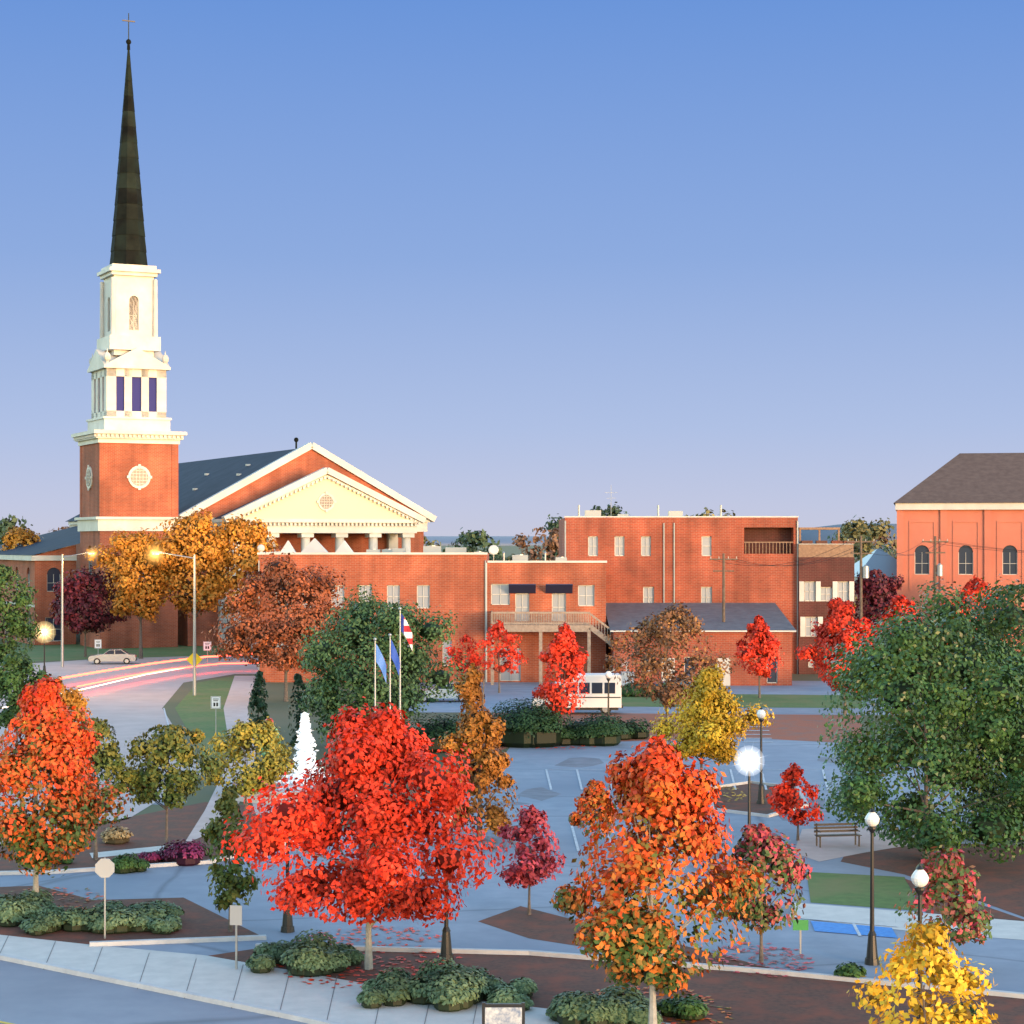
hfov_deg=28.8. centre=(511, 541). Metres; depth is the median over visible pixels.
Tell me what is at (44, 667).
lit lamp
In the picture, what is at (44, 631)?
glow lamp
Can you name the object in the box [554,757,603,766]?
pavement patch
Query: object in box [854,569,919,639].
maroon tree
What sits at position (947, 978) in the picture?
ginkgo tree
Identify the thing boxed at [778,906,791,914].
pavement patch
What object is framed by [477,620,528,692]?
sparse red tree
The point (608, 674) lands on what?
lamp
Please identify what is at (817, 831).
bench
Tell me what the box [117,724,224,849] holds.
olive tree
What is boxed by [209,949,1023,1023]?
mulch bed
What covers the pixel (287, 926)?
lamp
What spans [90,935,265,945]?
kerb island
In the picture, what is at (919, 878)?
lamp
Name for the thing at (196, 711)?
verge grass
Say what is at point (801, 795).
kerb island
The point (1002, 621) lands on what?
magnolia tree
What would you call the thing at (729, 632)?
building
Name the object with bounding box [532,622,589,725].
red tree
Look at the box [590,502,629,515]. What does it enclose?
pine tree
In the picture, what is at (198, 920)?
mulch island
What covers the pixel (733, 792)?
fallen leaves
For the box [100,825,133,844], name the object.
shrub
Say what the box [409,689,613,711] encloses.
back lot
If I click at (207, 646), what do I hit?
church sign
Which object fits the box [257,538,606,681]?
building brick storey
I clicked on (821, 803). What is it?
pavement patch
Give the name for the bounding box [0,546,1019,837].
ground
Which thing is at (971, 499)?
salmon hall building
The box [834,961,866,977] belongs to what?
green shrub
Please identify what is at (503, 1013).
info board
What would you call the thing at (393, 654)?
flagpole
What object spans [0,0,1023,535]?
sky
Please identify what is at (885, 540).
tree
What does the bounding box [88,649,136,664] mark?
silver car
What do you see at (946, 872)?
green red tree
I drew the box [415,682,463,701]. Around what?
white car
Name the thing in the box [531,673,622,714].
bus
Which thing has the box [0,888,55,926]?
shrub
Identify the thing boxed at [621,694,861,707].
grass
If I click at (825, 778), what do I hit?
bay line
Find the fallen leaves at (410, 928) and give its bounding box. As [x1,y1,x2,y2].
[276,925,462,987]
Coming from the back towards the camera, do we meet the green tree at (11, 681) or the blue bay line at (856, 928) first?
the green tree at (11, 681)
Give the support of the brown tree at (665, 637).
on the brick paving at (794, 727)
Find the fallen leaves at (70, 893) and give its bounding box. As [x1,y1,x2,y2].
[10,887,103,907]
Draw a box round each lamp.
[41,629,47,634]
[43,628,46,674]
[280,787,294,932]
[439,813,453,960]
[605,668,611,719]
[743,751,754,825]
[745,757,753,764]
[756,707,765,803]
[864,807,879,965]
[911,863,928,1018]
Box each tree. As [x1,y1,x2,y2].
[0,513,42,554]
[0,564,41,670]
[0,647,51,750]
[0,674,134,892]
[1,526,45,554]
[14,676,91,730]
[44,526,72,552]
[48,564,130,656]
[48,716,142,859]
[84,527,181,658]
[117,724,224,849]
[133,506,235,652]
[198,716,297,820]
[199,789,261,931]
[200,513,279,658]
[202,546,370,701]
[220,696,504,969]
[247,670,269,724]
[288,673,310,745]
[295,583,480,744]
[424,536,442,546]
[437,662,519,840]
[443,527,502,557]
[445,632,482,682]
[460,542,507,560]
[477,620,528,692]
[490,804,566,914]
[496,554,514,560]
[512,527,558,560]
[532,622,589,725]
[537,514,561,559]
[549,734,766,1023]
[568,778,618,861]
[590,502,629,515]
[599,600,736,721]
[649,664,775,769]
[686,507,734,515]
[699,823,811,962]
[734,614,784,697]
[765,762,825,840]
[794,597,878,715]
[817,605,1023,863]
[827,521,895,561]
[829,515,896,559]
[847,919,998,1023]
[854,533,896,563]
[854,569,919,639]
[865,574,1023,845]
[867,594,923,645]
[894,846,993,945]
[941,574,1023,639]
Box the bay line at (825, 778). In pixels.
[822,769,828,789]
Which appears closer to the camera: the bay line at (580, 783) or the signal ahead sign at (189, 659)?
the bay line at (580, 783)
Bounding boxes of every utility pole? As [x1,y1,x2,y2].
[709,553,737,621]
[847,536,874,645]
[922,536,948,613]
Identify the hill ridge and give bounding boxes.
[424,536,557,545]
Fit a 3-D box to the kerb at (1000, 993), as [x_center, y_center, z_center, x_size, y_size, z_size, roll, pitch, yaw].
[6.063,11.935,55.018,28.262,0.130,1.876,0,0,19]
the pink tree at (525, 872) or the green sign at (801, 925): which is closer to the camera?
the green sign at (801, 925)
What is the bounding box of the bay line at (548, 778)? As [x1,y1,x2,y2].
[545,769,551,789]
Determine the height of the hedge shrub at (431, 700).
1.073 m
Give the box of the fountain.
[224,712,356,803]
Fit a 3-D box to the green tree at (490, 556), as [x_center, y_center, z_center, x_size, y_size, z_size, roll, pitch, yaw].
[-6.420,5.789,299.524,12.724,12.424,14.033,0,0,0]
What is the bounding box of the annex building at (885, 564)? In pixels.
[854,549,896,644]
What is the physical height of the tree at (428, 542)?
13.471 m
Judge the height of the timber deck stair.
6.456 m
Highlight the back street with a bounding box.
[361,681,976,714]
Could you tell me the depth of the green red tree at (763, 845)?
56.42 m
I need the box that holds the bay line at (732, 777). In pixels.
[729,769,736,789]
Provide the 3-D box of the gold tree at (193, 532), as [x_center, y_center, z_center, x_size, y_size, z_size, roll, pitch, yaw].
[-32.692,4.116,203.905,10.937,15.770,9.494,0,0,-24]
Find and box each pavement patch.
[207,858,238,867]
[470,801,529,805]
[517,787,559,800]
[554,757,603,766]
[778,810,794,820]
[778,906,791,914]
[805,798,824,810]
[817,757,845,763]
[910,782,948,787]
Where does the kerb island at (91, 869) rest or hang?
on the mulch island at (147, 830)
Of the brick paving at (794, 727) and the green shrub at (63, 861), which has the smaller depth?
the green shrub at (63, 861)
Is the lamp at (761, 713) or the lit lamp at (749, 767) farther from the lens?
the lamp at (761, 713)
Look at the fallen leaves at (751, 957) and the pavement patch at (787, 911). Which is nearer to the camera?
the fallen leaves at (751, 957)
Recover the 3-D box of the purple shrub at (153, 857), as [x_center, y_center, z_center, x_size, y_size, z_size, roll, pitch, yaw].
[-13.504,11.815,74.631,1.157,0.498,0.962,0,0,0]
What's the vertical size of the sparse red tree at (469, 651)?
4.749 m
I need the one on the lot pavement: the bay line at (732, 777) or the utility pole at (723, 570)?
the bay line at (732, 777)
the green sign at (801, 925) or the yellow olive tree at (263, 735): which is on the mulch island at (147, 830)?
the yellow olive tree at (263, 735)
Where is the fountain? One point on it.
(305, 751)
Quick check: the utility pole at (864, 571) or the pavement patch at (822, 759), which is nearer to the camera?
the pavement patch at (822, 759)
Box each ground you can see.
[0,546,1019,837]
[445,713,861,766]
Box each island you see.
[0,802,290,870]
[0,839,293,874]
[0,886,257,943]
[90,846,168,857]
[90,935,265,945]
[478,906,768,967]
[711,781,807,817]
[713,783,800,813]
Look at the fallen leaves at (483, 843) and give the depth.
79.19 m
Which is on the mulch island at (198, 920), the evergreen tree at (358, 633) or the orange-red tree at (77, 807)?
the orange-red tree at (77, 807)
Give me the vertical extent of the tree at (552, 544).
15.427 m
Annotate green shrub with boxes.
[56,855,74,863]
[111,852,149,873]
[200,845,209,855]
[656,994,709,1020]
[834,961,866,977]
[937,1002,985,1023]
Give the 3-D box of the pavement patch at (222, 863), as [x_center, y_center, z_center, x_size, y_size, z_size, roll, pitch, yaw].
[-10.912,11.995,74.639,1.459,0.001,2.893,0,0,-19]
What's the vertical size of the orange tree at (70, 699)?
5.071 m
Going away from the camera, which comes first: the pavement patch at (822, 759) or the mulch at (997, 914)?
the mulch at (997, 914)
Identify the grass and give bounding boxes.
[1,642,255,660]
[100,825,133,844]
[175,676,233,757]
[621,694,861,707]
[807,872,917,910]
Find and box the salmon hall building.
[894,453,1023,651]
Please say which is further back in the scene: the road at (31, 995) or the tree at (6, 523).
the tree at (6, 523)
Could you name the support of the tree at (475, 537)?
on the ground at (278, 710)
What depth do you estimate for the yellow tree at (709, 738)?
94.79 m
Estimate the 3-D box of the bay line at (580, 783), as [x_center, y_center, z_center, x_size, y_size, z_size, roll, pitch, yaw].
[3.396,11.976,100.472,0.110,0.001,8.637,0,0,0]
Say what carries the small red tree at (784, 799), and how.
on the lot pavement
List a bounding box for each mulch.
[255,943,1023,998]
[841,844,1023,916]
[905,879,1023,920]
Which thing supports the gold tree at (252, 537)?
on the curve road at (129, 709)
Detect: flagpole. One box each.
[373,638,385,712]
[388,633,399,708]
[398,607,411,715]
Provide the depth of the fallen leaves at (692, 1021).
51.07 m
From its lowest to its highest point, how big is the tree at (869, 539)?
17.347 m
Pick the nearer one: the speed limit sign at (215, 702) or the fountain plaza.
the fountain plaza
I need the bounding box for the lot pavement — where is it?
[0,737,1023,992]
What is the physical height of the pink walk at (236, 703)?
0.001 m
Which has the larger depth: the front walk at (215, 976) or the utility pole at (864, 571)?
the utility pole at (864, 571)
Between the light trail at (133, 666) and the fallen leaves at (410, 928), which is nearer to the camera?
the fallen leaves at (410, 928)
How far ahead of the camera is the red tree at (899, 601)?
180.19 m
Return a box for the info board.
[482,1002,524,1023]
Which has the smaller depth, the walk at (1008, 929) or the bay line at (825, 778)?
the walk at (1008, 929)
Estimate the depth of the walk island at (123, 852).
77.05 m
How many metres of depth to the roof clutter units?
180.86 m
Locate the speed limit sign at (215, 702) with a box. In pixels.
[211,696,220,737]
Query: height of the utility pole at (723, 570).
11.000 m
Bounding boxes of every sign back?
[95,857,114,938]
[230,905,241,968]
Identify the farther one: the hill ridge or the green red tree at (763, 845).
the hill ridge
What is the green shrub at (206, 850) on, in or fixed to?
on the mulch island at (147, 830)
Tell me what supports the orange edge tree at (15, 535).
on the ground at (278, 710)
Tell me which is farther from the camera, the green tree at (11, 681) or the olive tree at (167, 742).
the green tree at (11, 681)
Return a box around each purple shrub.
[137,850,163,862]
[159,839,208,865]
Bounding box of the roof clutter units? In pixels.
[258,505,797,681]
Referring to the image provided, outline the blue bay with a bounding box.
[811,921,896,937]
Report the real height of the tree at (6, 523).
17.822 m
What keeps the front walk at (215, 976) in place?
on the lot pavement
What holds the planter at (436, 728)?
on the brick paving at (794, 727)
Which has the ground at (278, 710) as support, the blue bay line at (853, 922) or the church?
the church
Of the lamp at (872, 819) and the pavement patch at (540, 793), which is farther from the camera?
the pavement patch at (540, 793)
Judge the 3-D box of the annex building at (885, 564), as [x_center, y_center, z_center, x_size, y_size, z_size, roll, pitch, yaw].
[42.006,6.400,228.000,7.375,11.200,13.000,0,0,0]
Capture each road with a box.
[0,656,257,845]
[0,960,307,1023]
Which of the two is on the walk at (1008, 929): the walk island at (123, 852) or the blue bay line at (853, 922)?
the blue bay line at (853, 922)
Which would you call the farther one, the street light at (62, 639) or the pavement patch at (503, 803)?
the street light at (62, 639)
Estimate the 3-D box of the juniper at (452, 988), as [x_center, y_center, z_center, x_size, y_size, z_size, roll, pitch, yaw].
[-1.669,11.610,52.109,4.739,1.064,3.304,0,0,0]
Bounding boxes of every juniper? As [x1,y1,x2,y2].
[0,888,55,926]
[18,899,184,935]
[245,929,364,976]
[356,957,537,1011]
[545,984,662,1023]
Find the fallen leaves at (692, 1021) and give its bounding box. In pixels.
[586,985,733,1023]
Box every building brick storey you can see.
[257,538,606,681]
[559,516,854,673]
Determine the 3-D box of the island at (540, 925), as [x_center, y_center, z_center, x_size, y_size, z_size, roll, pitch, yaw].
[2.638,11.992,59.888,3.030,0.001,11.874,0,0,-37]
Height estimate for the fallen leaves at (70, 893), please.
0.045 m
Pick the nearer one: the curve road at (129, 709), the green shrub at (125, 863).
the green shrub at (125, 863)
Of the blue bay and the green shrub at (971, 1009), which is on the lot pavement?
the blue bay
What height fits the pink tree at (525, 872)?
3.556 m
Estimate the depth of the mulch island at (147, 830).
81.83 m
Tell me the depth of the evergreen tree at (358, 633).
110.98 m
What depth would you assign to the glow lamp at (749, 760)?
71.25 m
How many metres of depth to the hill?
2884.00 m
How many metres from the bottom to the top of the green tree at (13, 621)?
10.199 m
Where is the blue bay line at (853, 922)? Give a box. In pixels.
[813,919,897,926]
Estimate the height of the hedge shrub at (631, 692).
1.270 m
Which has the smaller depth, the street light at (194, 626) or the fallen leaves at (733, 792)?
the fallen leaves at (733, 792)
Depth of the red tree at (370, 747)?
54.38 m
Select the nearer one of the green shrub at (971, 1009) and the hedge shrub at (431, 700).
the green shrub at (971, 1009)
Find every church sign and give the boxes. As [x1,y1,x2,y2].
[95,639,101,647]
[203,641,210,663]
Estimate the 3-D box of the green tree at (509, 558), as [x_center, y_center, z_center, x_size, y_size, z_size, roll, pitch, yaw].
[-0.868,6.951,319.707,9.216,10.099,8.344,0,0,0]
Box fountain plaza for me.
[252,796,367,814]
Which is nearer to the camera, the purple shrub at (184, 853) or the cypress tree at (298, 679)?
the purple shrub at (184, 853)
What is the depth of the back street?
158.39 m
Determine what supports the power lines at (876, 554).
attached to the utility pole at (723, 570)
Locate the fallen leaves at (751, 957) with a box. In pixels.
[709,942,814,976]
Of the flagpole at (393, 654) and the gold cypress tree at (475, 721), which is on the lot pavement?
the gold cypress tree at (475, 721)
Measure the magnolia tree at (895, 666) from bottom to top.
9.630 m
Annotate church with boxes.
[0,13,436,648]
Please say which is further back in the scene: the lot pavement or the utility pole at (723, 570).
the utility pole at (723, 570)
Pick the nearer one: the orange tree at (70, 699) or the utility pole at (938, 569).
the orange tree at (70, 699)
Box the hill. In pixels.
[798,523,896,549]
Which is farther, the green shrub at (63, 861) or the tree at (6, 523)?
the tree at (6, 523)
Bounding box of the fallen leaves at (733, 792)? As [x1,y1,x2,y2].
[714,786,746,799]
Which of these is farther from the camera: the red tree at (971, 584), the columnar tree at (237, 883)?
the red tree at (971, 584)
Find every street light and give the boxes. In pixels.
[61,552,94,666]
[157,552,195,694]
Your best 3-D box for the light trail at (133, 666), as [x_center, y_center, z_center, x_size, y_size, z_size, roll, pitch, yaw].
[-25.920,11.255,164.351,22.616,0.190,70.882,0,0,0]
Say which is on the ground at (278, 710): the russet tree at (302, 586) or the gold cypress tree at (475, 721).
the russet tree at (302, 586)
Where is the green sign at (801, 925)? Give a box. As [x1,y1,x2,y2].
[793,920,807,953]
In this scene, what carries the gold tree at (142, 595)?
on the curve road at (129, 709)
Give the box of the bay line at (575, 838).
[570,825,579,850]
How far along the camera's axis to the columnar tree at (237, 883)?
60.88 m
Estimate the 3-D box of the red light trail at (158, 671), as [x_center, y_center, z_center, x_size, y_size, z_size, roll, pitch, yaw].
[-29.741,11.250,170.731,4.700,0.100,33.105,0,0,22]
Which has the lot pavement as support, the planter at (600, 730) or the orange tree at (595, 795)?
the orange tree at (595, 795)
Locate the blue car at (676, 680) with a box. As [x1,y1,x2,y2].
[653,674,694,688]
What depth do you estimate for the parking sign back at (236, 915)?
55.83 m
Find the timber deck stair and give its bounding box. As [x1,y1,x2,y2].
[491,611,611,684]
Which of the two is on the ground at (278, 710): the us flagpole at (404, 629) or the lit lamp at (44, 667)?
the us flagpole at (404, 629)
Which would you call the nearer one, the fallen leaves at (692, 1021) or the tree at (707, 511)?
the fallen leaves at (692, 1021)
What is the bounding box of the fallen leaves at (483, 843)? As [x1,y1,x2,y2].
[432,828,516,852]
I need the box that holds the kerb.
[0,953,342,1023]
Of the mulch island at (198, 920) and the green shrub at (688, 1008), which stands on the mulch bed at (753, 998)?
the green shrub at (688, 1008)
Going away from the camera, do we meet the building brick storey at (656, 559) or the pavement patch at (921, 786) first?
the pavement patch at (921, 786)
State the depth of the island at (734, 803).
92.62 m
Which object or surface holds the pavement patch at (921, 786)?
on the lot pavement
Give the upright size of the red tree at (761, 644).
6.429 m
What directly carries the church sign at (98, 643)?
on the curve road at (129, 709)
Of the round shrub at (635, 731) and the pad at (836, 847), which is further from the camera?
the round shrub at (635, 731)
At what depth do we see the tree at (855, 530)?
409.94 m
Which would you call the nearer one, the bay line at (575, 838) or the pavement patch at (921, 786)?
the bay line at (575, 838)
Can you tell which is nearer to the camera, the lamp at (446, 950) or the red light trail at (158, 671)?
the lamp at (446, 950)
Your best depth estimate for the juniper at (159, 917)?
61.10 m
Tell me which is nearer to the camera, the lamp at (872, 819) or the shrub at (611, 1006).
the shrub at (611, 1006)
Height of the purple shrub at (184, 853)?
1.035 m
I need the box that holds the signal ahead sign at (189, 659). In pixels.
[186,653,202,665]
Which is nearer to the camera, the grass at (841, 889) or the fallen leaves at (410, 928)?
the fallen leaves at (410, 928)
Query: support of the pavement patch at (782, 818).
on the lot pavement
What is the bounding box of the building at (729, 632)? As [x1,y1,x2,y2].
[606,603,795,685]
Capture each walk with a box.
[0,935,670,1023]
[186,676,255,842]
[790,903,1023,939]
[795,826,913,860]
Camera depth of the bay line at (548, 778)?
100.27 m
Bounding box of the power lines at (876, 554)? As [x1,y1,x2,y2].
[715,542,1023,565]
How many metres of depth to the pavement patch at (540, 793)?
94.84 m
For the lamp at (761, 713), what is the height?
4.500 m
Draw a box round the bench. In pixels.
[814,822,861,847]
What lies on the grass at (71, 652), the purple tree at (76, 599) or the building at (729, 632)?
the purple tree at (76, 599)
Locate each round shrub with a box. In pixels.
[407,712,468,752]
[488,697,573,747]
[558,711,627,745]
[620,717,653,739]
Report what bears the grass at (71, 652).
on the ground at (278, 710)
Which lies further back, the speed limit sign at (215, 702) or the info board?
the speed limit sign at (215, 702)
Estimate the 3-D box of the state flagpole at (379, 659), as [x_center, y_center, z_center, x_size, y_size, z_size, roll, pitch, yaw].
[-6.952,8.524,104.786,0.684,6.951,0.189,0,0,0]
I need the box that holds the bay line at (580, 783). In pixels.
[576,769,582,789]
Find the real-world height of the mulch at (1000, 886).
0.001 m
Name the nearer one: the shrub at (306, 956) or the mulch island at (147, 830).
the shrub at (306, 956)
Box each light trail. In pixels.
[2,653,252,707]
[77,662,257,686]
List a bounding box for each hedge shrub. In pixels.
[414,694,436,702]
[621,683,695,696]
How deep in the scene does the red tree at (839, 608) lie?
135.96 m
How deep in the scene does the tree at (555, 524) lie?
536.12 m
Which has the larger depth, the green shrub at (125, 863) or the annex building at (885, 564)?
the annex building at (885, 564)
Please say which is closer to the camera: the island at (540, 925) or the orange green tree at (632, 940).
the orange green tree at (632, 940)
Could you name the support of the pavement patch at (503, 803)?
on the lot pavement
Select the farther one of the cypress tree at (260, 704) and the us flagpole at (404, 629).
the cypress tree at (260, 704)
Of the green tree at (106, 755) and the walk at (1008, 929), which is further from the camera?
the green tree at (106, 755)
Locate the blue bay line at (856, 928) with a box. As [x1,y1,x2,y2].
[852,923,861,935]

